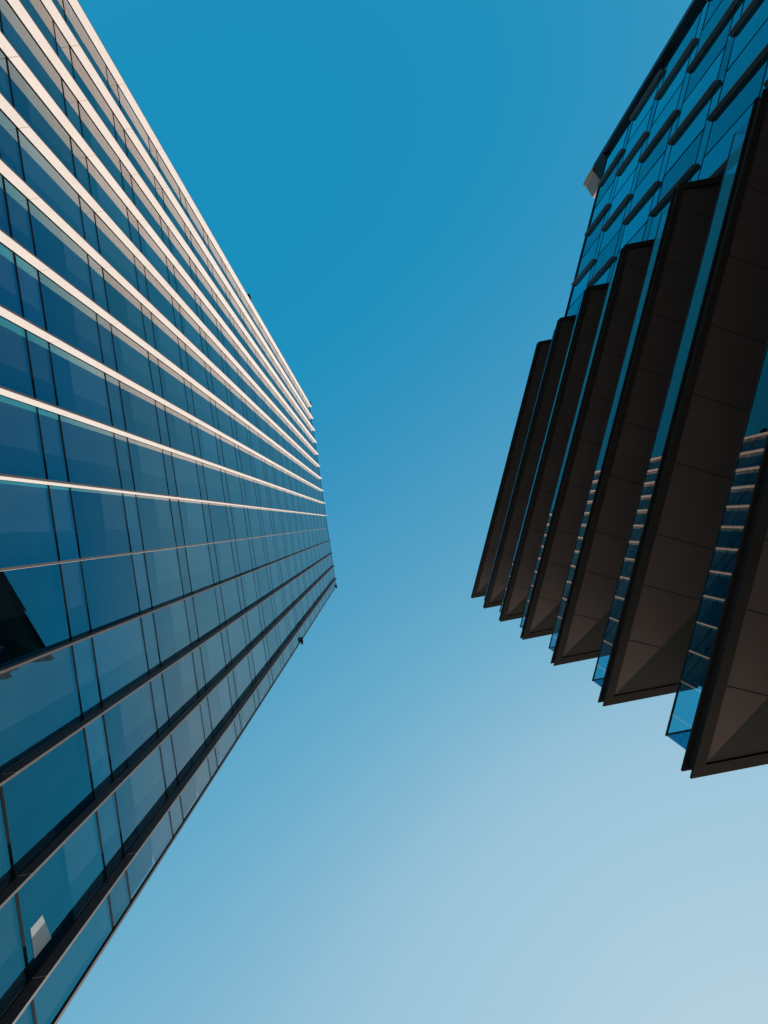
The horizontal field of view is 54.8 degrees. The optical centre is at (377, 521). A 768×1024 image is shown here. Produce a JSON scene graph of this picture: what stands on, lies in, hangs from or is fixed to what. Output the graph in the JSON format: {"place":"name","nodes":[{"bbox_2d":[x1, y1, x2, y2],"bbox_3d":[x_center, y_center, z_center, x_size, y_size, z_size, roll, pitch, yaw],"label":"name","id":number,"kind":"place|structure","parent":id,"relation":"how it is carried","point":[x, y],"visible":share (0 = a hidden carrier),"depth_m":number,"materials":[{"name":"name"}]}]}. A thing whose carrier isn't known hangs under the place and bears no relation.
{"place":"outdoors","nodes":[
{"label":"outdoors","id":0,"kind":"place"},
{"bbox_2d":[57,0,767,1023],"label":"sky","id":1,"kind":"structure","parent":0,"point":[425,817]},
{"label":"ground","id":2,"kind":"structure","parent":0,"visible":0},
{"bbox_2d":[0,0,336,1023],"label":"glass tower","id":3,"kind":"structure","parent":2,"relation":"on","point":[168,578],"depth_m":17.75,"materials":[{"name":"glass"}]},
{"bbox_2d":[0,243,20,315],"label":"window pane","id":4,"kind":"structure","parent":3,"relation":"in","point":[9,299],"depth_m":13.64,"materials":[{"name":"blue glass"}]},
{"bbox_2d":[0,316,32,396],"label":"window pane","id":5,"kind":"structure","parent":3,"relation":"in","point":[14,368],"depth_m":13.40,"materials":[{"name":"blue glass"}]},
{"bbox_2d":[0,395,44,478],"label":"window pane","id":6,"kind":"structure","parent":3,"relation":"in","point":[20,449],"depth_m":13.15,"materials":[{"name":"blue glass"}]},
{"bbox_2d":[0,480,56,567],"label":"window pane","id":7,"kind":"structure","parent":3,"relation":"in","point":[26,531],"depth_m":12.89,"materials":[{"name":"blue glass"}]},
{"bbox_2d":[5,0,58,74],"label":"window pane","id":8,"kind":"structure","parent":3,"relation":"in","point":[35,8],"depth_m":17.35,"materials":[{"name":"blue glass"}]},
{"bbox_2d":[0,564,66,667],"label":"window pane","id":9,"kind":"structure","parent":3,"relation":"in","point":[31,614],"depth_m":12.69,"materials":[{"name":"blue glass"}]},
{"bbox_2d":[0,0,67,133],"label":"window pane","id":10,"kind":"structure","parent":3,"relation":"in","point":[14,30],"depth_m":16.37,"materials":[{"name":"blue glass"}]},
{"bbox_2d":[0,646,80,773],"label":"window pane","id":11,"kind":"structure","parent":3,"relation":"in","point":[39,700],"depth_m":12.33,"materials":[{"name":"blue glass"}]},
{"bbox_2d":[8,64,73,187],"bbox_3d":[-7.446,-8.697,16.489,0.081,3.085,1.448,-8,-90,0],"label":"window pane","id":12,"kind":"structure","parent":3,"relation":"in","point":[43,122],"depth_m":16.44,"materials":[{"name":"blue glass"}]},
{"bbox_2d":[2,731,89,873],"bbox_3d":[-5.500,4.515,12.426,0.082,3.085,1.520,-8,-90,0],"label":"window pane","id":13,"kind":"structure","parent":3,"relation":"in","point":[40,800],"depth_m":12.27,"materials":[{"name":"blue glass"}]},
{"bbox_2d":[18,130,82,243],"bbox_3d":[-7.210,-7.265,16.489,0.031,3.085,1.456,-8,-90,0],"label":"window pane","id":14,"kind":"structure","parent":3,"relation":"in","point":[40,175],"depth_m":16.34,"materials":[{"name":"blue glass"}]},
{"bbox_2d":[15,814,103,973],"bbox_3d":[-5.277,6.023,12.426,0.082,3.085,1.528,-8,-90,0],"label":"window pane","id":15,"kind":"structure","parent":3,"relation":"in","point":[45,893],"depth_m":12.38,"materials":[{"name":"blue glass"}]},
{"bbox_2d":[29,204,92,303],"bbox_3d":[-7.022,-5.817,16.489,0.081,3.085,1.464,-8,-90,0],"label":"window pane","id":16,"kind":"structure","parent":3,"relation":"in","point":[47,238],"depth_m":16.43,"materials":[{"name":"blue glass"}]},
{"bbox_2d":[39,274,101,361],"bbox_3d":[-6.807,-4.365,16.489,0.082,3.085,1.472,-8,-90,0],"label":"window pane","id":17,"kind":"structure","parent":3,"relation":"in","point":[57,306],"depth_m":16.44,"materials":[{"name":"blue glass"}]},
{"bbox_2d":[34,887,111,1023],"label":"window pane","id":18,"kind":"structure","parent":3,"relation":"in","point":[52,995],"depth_m":12.25,"materials":[{"name":"blue glass"}]},
{"bbox_2d":[50,345,110,424],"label":"window pane","id":19,"kind":"structure","parent":3,"relation":"in","point":[88,382],"depth_m":16.42,"materials":[{"name":"blue glass"}]},
{"bbox_2d":[63,0,110,109],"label":"window pane","id":20,"kind":"structure","parent":3,"relation":"in","point":[81,36],"depth_m":20.61,"materials":[{"name":"blue glass"}]},
{"bbox_2d":[60,415,119,488],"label":"window pane","id":21,"kind":"structure","parent":3,"relation":"in","point":[90,451],"depth_m":16.34,"materials":[{"name":"blue glass"}]},
{"bbox_2d":[71,53,116,155],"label":"window pane","id":22,"kind":"structure","parent":3,"relation":"in","point":[81,79],"depth_m":20.60,"materials":[{"name":"blue glass"}]},
{"bbox_2d":[71,488,129,557],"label":"window pane","id":23,"kind":"structure","parent":3,"relation":"in","point":[88,517],"depth_m":16.43,"materials":[{"name":"blue glass"}]},
{"bbox_2d":[79,107,123,203],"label":"window pane","id":24,"kind":"structure","parent":3,"relation":"in","point":[101,148],"depth_m":20.55,"materials":[{"name":"blue glass"}]},
{"bbox_2d":[87,162,129,248],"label":"window pane","id":25,"kind":"structure","parent":3,"relation":"in","point":[110,202],"depth_m":20.57,"materials":[{"name":"blue glass"}]},
{"bbox_2d":[82,555,136,631],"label":"window pane","id":26,"kind":"structure","parent":3,"relation":"in","point":[108,580],"depth_m":16.43,"materials":[{"name":"blue glass"}]},
{"bbox_2d":[95,214,137,299],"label":"window pane","id":27,"kind":"structure","parent":3,"relation":"in","point":[112,249],"depth_m":20.46,"materials":[{"name":"blue glass"}]},
{"bbox_2d":[93,618,147,705],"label":"window pane","id":28,"kind":"structure","parent":3,"relation":"in","point":[119,651],"depth_m":16.35,"materials":[{"name":"blue glass"}]},
{"bbox_2d":[103,271,144,348],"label":"window pane","id":29,"kind":"structure","parent":3,"relation":"in","point":[114,292],"depth_m":20.58,"materials":[{"name":"blue glass"}]},
{"bbox_2d":[104,683,156,777],"bbox_3d":[-5.500,4.515,16.489,0.082,3.085,1.520,-8,-90,0],"label":"window pane","id":30,"kind":"structure","parent":3,"relation":"in","point":[137,715],"depth_m":16.42,"materials":[{"name":"blue glass"}]},
{"bbox_2d":[112,327,152,391],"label":"window pane","id":31,"kind":"structure","parent":3,"relation":"in","point":[135,359],"depth_m":20.55,"materials":[{"name":"blue glass"}]},
{"bbox_2d":[118,86,150,156],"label":"window pane","id":32,"kind":"structure","parent":3,"relation":"in","point":[126,109],"depth_m":24.49,"materials":[{"name":"glass"}]},
{"bbox_2d":[114,748,165,851],"bbox_3d":[-5.277,6.023,16.489,0.082,3.085,1.528,-8,-90,0],"label":"window pane","id":33,"kind":"structure","parent":3,"relation":"in","point":[147,782],"depth_m":16.42,"materials":[{"name":"blue glass"}]},
{"bbox_2d":[120,383,159,442],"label":"window pane","id":34,"kind":"structure","parent":3,"relation":"in","point":[143,406],"depth_m":20.55,"materials":[{"name":"blue glass"}]},
{"bbox_2d":[124,130,156,198],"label":"window pane","id":35,"kind":"structure","parent":3,"relation":"in","point":[134,156],"depth_m":24.49,"materials":[{"name":"blue glass"}]},
{"bbox_2d":[131,176,162,240],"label":"window pane","id":36,"kind":"structure","parent":3,"relation":"in","point":[142,202],"depth_m":24.48,"materials":[{"name":"blue glass"}]},
{"bbox_2d":[124,813,171,896],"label":"window pane","id":37,"kind":"structure","parent":3,"relation":"in","point":[141,864],"depth_m":16.43,"materials":[{"name":"blue glass"}]},
{"bbox_2d":[128,439,167,495],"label":"window pane","id":38,"kind":"structure","parent":3,"relation":"in","point":[151,460],"depth_m":20.55,"materials":[{"name":"blue glass"}]},
{"bbox_2d":[138,225,168,282],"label":"window pane","id":39,"kind":"structure","parent":3,"relation":"in","point":[155,255],"depth_m":24.58,"materials":[{"name":"blue glass"}]},
{"bbox_2d":[136,495,174,550],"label":"window pane","id":40,"kind":"structure","parent":3,"relation":"in","point":[146,508],"depth_m":20.56,"materials":[{"name":"blue glass"}]},
{"bbox_2d":[145,270,175,325],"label":"window pane","id":41,"kind":"structure","parent":3,"relation":"in","point":[159,296],"depth_m":24.56,"materials":[{"name":"blue glass"}]},
{"bbox_2d":[145,548,182,607],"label":"window pane","id":42,"kind":"structure","parent":3,"relation":"in","point":[166,562],"depth_m":20.55,"materials":[{"name":"blue glass"}]},
{"bbox_2d":[152,316,181,368],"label":"window pane","id":43,"kind":"structure","parent":3,"relation":"in","point":[169,345],"depth_m":24.70,"materials":[{"name":"blue glass"}]},
{"bbox_2d":[0,0,335,776],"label":"window panes","id":44,"kind":"structure","parent":3,"relation":"in","point":[245,563],"depth_m":37.10,"materials":[{"name":"blue glass"}]},
{"bbox_2d":[157,151,180,204],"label":"window pane","id":45,"kind":"structure","parent":3,"relation":"in","point":[164,171],"depth_m":28.57,"materials":[{"name":"glass"}]},
{"bbox_2d":[154,601,189,665],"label":"window pane","id":46,"kind":"structure","parent":3,"relation":"in","point":[162,617],"depth_m":20.57,"materials":[{"name":"blue glass"}]},
{"bbox_2d":[158,361,187,411],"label":"window pane","id":47,"kind":"structure","parent":3,"relation":"in","point":[175,386],"depth_m":24.71,"materials":[{"name":"blue glass"}]},
{"bbox_2d":[162,189,186,242],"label":"window pane","id":48,"kind":"structure","parent":3,"relation":"in","point":[172,213],"depth_m":28.56,"materials":[{"name":"blue glass"}]},
{"bbox_2d":[162,653,197,722],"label":"window pane","id":49,"kind":"structure","parent":3,"relation":"in","point":[171,678],"depth_m":20.57,"materials":[{"name":"blue glass"}]},
{"bbox_2d":[165,407,194,454],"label":"window pane","id":50,"kind":"structure","parent":3,"relation":"in","point":[182,423],"depth_m":24.72,"materials":[{"name":"blue glass"}]},
{"bbox_2d":[168,228,191,278],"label":"window pane","id":51,"kind":"structure","parent":3,"relation":"in","point":[179,253],"depth_m":28.57,"materials":[{"name":"blue glass"}]},
{"bbox_2d":[174,267,196,314],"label":"window pane","id":52,"kind":"structure","parent":3,"relation":"in","point":[184,290],"depth_m":28.57,"materials":[{"name":"blue glass"}]},
{"bbox_2d":[172,453,200,498],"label":"window pane","id":53,"kind":"structure","parent":3,"relation":"in","point":[185,468],"depth_m":24.61,"materials":[{"name":"blue glass"}]},
{"bbox_2d":[170,706,204,780],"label":"window pane","id":54,"kind":"structure","parent":3,"relation":"in","point":[180,739],"depth_m":20.56,"materials":[{"name":"blue glass"}]},
{"bbox_2d":[179,305,202,351],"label":"window pane","id":55,"kind":"structure","parent":3,"relation":"in","point":[191,330],"depth_m":28.57,"materials":[{"name":"blue glass"}]},
{"bbox_2d":[179,500,206,544],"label":"window pane","id":56,"kind":"structure","parent":3,"relation":"in","point":[194,509],"depth_m":24.70,"materials":[{"name":"blue glass"}]},
{"bbox_2d":[178,749,209,815],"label":"window pane","id":57,"kind":"structure","parent":3,"relation":"in","point":[188,796],"depth_m":20.56,"materials":[{"name":"blue glass"}]},
{"bbox_2d":[185,344,207,388],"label":"window pane","id":58,"kind":"structure","parent":3,"relation":"in","point":[196,365],"depth_m":28.56,"materials":[{"name":"blue glass"}]},
{"bbox_2d":[186,544,213,592],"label":"window pane","id":59,"kind":"structure","parent":3,"relation":"in","point":[198,557],"depth_m":24.61,"materials":[{"name":"blue glass"}]},
{"bbox_2d":[191,384,213,426],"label":"window pane","id":60,"kind":"structure","parent":3,"relation":"in","point":[202,405],"depth_m":28.57,"materials":[{"name":"blue glass"}]},
{"bbox_2d":[193,588,219,639],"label":"window pane","id":61,"kind":"structure","parent":3,"relation":"in","point":[205,604],"depth_m":24.81,"materials":[{"name":"blue glass"}]},
{"bbox_2d":[197,423,218,463],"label":"window pane","id":62,"kind":"structure","parent":3,"relation":"in","point":[207,439],"depth_m":28.56,"materials":[{"name":"blue glass"}]},
{"bbox_2d":[200,632,225,687],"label":"window pane","id":63,"kind":"structure","parent":3,"relation":"in","point":[215,651],"depth_m":24.72,"materials":[{"name":"blue glass"}]},
{"bbox_2d":[203,463,224,501],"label":"window pane","id":64,"kind":"structure","parent":3,"relation":"in","point":[213,480],"depth_m":28.57,"materials":[{"name":"blue glass"}]},
{"bbox_2d":[207,677,232,734],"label":"window pane","id":65,"kind":"structure","parent":3,"relation":"in","point":[214,705],"depth_m":24.73,"materials":[{"name":"blue glass"}]},
{"bbox_2d":[209,503,230,541],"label":"window pane","id":66,"kind":"structure","parent":3,"relation":"in","point":[218,514],"depth_m":28.57,"materials":[{"name":"blue glass"}]},
{"bbox_2d":[215,541,235,582],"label":"window pane","id":67,"kind":"structure","parent":3,"relation":"in","point":[224,554],"depth_m":28.56,"materials":[{"name":"blue glass"}]},
{"bbox_2d":[214,721,236,763],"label":"window pane","id":68,"kind":"structure","parent":3,"relation":"in","point":[228,739],"depth_m":24.72,"materials":[{"name":"blue glass"}]},
{"bbox_2d":[221,579,240,622],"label":"window pane","id":69,"kind":"structure","parent":3,"relation":"in","point":[230,595],"depth_m":28.57,"materials":[{"name":"blue glass"}]},
{"bbox_2d":[227,617,246,663],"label":"window pane","id":70,"kind":"structure","parent":3,"relation":"in","point":[236,636],"depth_m":28.57,"materials":[{"name":"blue glass"}]},
{"bbox_2d":[233,655,251,704],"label":"window pane","id":71,"kind":"structure","parent":3,"relation":"in","point":[242,677],"depth_m":28.56,"materials":[{"name":"blue glass"}]},
{"bbox_2d":[241,572,256,609],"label":"window pane","id":72,"kind":"structure","parent":3,"relation":"in","point":[249,590],"depth_m":32.65,"materials":[{"name":"blue glass"}]},
{"bbox_2d":[247,606,261,645],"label":"window pane","id":73,"kind":"structure","parent":3,"relation":"in","point":[253,617],"depth_m":32.64,"materials":[{"name":"blue glass"}]},
{"bbox_2d":[252,640,266,680],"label":"window pane","id":74,"kind":"structure","parent":3,"relation":"in","point":[260,665],"depth_m":32.64,"materials":[{"name":"blue glass"}]},
{"bbox_2d":[471,0,767,778],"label":"balcony block","id":75,"kind":"structure","parent":2,"relation":"on","point":[626,543],"depth_m":18.31,"materials":[{"name":"brown metal"}]},
{"bbox_2d":[567,292,583,315],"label":"window pane","id":76,"kind":"structure","parent":75,"relation":"in","point":[573,309],"depth_m":36.61,"materials":[{"name":"blue glass"}]},
{"bbox_2d":[569,263,592,306],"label":"window pane","id":77,"kind":"structure","parent":75,"relation":"in","point":[579,287],"depth_m":36.58,"materials":[{"name":"blue glass"}]},
{"bbox_2d":[577,236,599,275],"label":"window pane","id":78,"kind":"structure","parent":75,"relation":"in","point":[590,254],"depth_m":36.55,"materials":[{"name":"blue glass"}]},
{"bbox_2d":[582,209,606,256],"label":"window pane","id":79,"kind":"structure","parent":75,"relation":"in","point":[595,231],"depth_m":36.59,"materials":[{"name":"blue glass"}]},
{"bbox_2d":[590,261,611,285],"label":"window pane","id":80,"kind":"structure","parent":75,"relation":"in","point":[602,278],"depth_m":32.04,"materials":[{"name":"blue glass"}]},
{"bbox_2d":[591,182,613,223],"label":"window pane","id":81,"kind":"structure","parent":75,"relation":"in","point":[605,199],"depth_m":36.52,"materials":[{"name":"blue glass"}]},
{"bbox_2d":[593,230,619,275],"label":"window pane","id":82,"kind":"structure","parent":75,"relation":"in","point":[609,250],"depth_m":32.58,"materials":[{"name":"blue glass"}]},
{"bbox_2d":[595,155,620,206],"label":"window pane","id":83,"kind":"structure","parent":75,"relation":"in","point":[610,177],"depth_m":36.61,"materials":[{"name":"blue glass"}]},
{"bbox_2d":[598,200,627,254],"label":"window pane","id":84,"kind":"structure","parent":75,"relation":"in","point":[614,226],"depth_m":32.60,"materials":[{"name":"blue glass"}]},
{"bbox_2d":[603,127,627,174],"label":"window pane","id":85,"kind":"structure","parent":75,"relation":"in","point":[620,143],"depth_m":36.50,"materials":[{"name":"blue glass"}]},
{"bbox_2d":[608,115,630,156],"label":"window pane","id":86,"kind":"structure","parent":75,"relation":"in","point":[624,128],"depth_m":36.62,"materials":[{"name":"blue glass"}]},
{"bbox_2d":[607,169,635,219],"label":"window pane","id":87,"kind":"structure","parent":75,"relation":"in","point":[626,188],"depth_m":32.56,"materials":[{"name":"blue glass"}]},
{"bbox_2d":[613,138,643,197],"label":"window pane","id":88,"kind":"structure","parent":75,"relation":"in","point":[631,164],"depth_m":32.59,"materials":[{"name":"blue glass"}]},
{"bbox_2d":[616,223,645,261],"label":"window pane","id":89,"kind":"structure","parent":75,"relation":"in","point":[638,237],"depth_m":27.85,"materials":[{"name":"blue glass"}]},
{"bbox_2d":[622,108,651,162],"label":"window pane","id":90,"kind":"structure","parent":75,"relation":"in","point":[642,128],"depth_m":32.55,"materials":[{"name":"blue glass"}]},
{"bbox_2d":[619,187,655,250],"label":"window pane","id":91,"kind":"structure","parent":75,"relation":"in","point":[636,221],"depth_m":28.58,"materials":[{"name":"blue glass"}]},
{"bbox_2d":[628,77,659,141],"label":"window pane","id":92,"kind":"structure","parent":75,"relation":"in","point":[647,104],"depth_m":32.59,"materials":[{"name":"blue glass"}]},
{"bbox_2d":[629,152,664,211],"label":"window pane","id":93,"kind":"structure","parent":75,"relation":"in","point":[653,174],"depth_m":28.58,"materials":[{"name":"blue glass"}]},
{"bbox_2d":[635,117,673,188],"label":"window pane","id":94,"kind":"structure","parent":75,"relation":"in","point":[659,146],"depth_m":28.59,"materials":[{"name":"blue glass"}]},
{"bbox_2d":[565,5,761,316],"bbox_3d":[9.128,-8.091,18.570,0.042,40.340,23.265,15,-90,0],"label":"window frame","id":95,"kind":"structure","parent":75,"relation":"in","point":[704,5],"depth_m":38.54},
{"bbox_2d":[646,82,682,146],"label":"window pane","id":96,"kind":"structure","parent":75,"relation":"in","point":[672,104],"depth_m":28.57,"materials":[{"name":"blue glass"}]},
{"bbox_2d":[648,171,692,239],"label":"window pane","id":97,"kind":"structure","parent":75,"relation":"in","point":[656,218],"depth_m":25.64,"materials":[{"name":"blue glass"}]},
{"bbox_2d":[652,45,692,123],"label":"window pane","id":98,"kind":"structure","parent":75,"relation":"in","point":[679,74],"depth_m":28.61,"materials":[{"name":"blue glass"}]},
{"bbox_2d":[657,131,702,202],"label":"window pane","id":99,"kind":"structure","parent":75,"relation":"in","point":[688,158],"depth_m":24.60,"materials":[{"name":"blue glass"}]},
{"bbox_2d":[663,10,701,81],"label":"window pane","id":100,"kind":"structure","parent":75,"relation":"in","point":[691,33],"depth_m":28.56,"materials":[{"name":"blue glass"}]},
{"bbox_2d":[668,0,703,61],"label":"window pane","id":101,"kind":"structure","parent":75,"relation":"in","point":[699,8],"depth_m":28.63,"materials":[{"name":"blue glass"}]},
{"bbox_2d":[665,89,713,173],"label":"window pane","id":102,"kind":"structure","parent":75,"relation":"in","point":[696,123],"depth_m":24.59,"materials":[{"name":"blue glass"}]},
{"bbox_2d":[677,47,724,127],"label":"window pane","id":103,"kind":"structure","parent":75,"relation":"in","point":[711,74],"depth_m":24.60,"materials":[{"name":"blue glass"}]},
{"bbox_2d":[684,5,735,100],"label":"window pane","id":104,"kind":"structure","parent":75,"relation":"in","point":[719,40],"depth_m":24.60,"materials":[{"name":"blue glass"}]},
{"bbox_2d":[703,0,720,27],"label":"window pane","id":105,"kind":"structure","parent":75,"relation":"in","point":[713,4],"depth_m":25.90,"materials":[{"name":"blue glass"}]},
{"bbox_2d":[696,0,732,53],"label":"window pane","id":106,"kind":"structure","parent":75,"relation":"in","point":[723,6],"depth_m":25.19,"materials":[{"name":"blue glass"}]},
{"bbox_2d":[698,104,752,179],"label":"window pane","id":107,"kind":"structure","parent":75,"relation":"in","point":[719,153],"depth_m":20.98,"materials":[{"name":"blue glass"}]},
{"bbox_2d":[704,52,767,155],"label":"window pane","id":108,"kind":"structure","parent":75,"relation":"in","point":[745,94],"depth_m":20.61,"materials":[{"name":"blue glass"}]},
{"bbox_2d":[718,19,767,102],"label":"window pane","id":109,"kind":"structure","parent":75,"relation":"in","point":[758,42],"depth_m":20.93,"materials":[{"name":"blue glass"}]},
{"bbox_2d":[727,0,767,69],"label":"window pane","id":110,"kind":"structure","parent":75,"relation":"in","point":[758,15],"depth_m":21.32,"materials":[{"name":"blue glass"}]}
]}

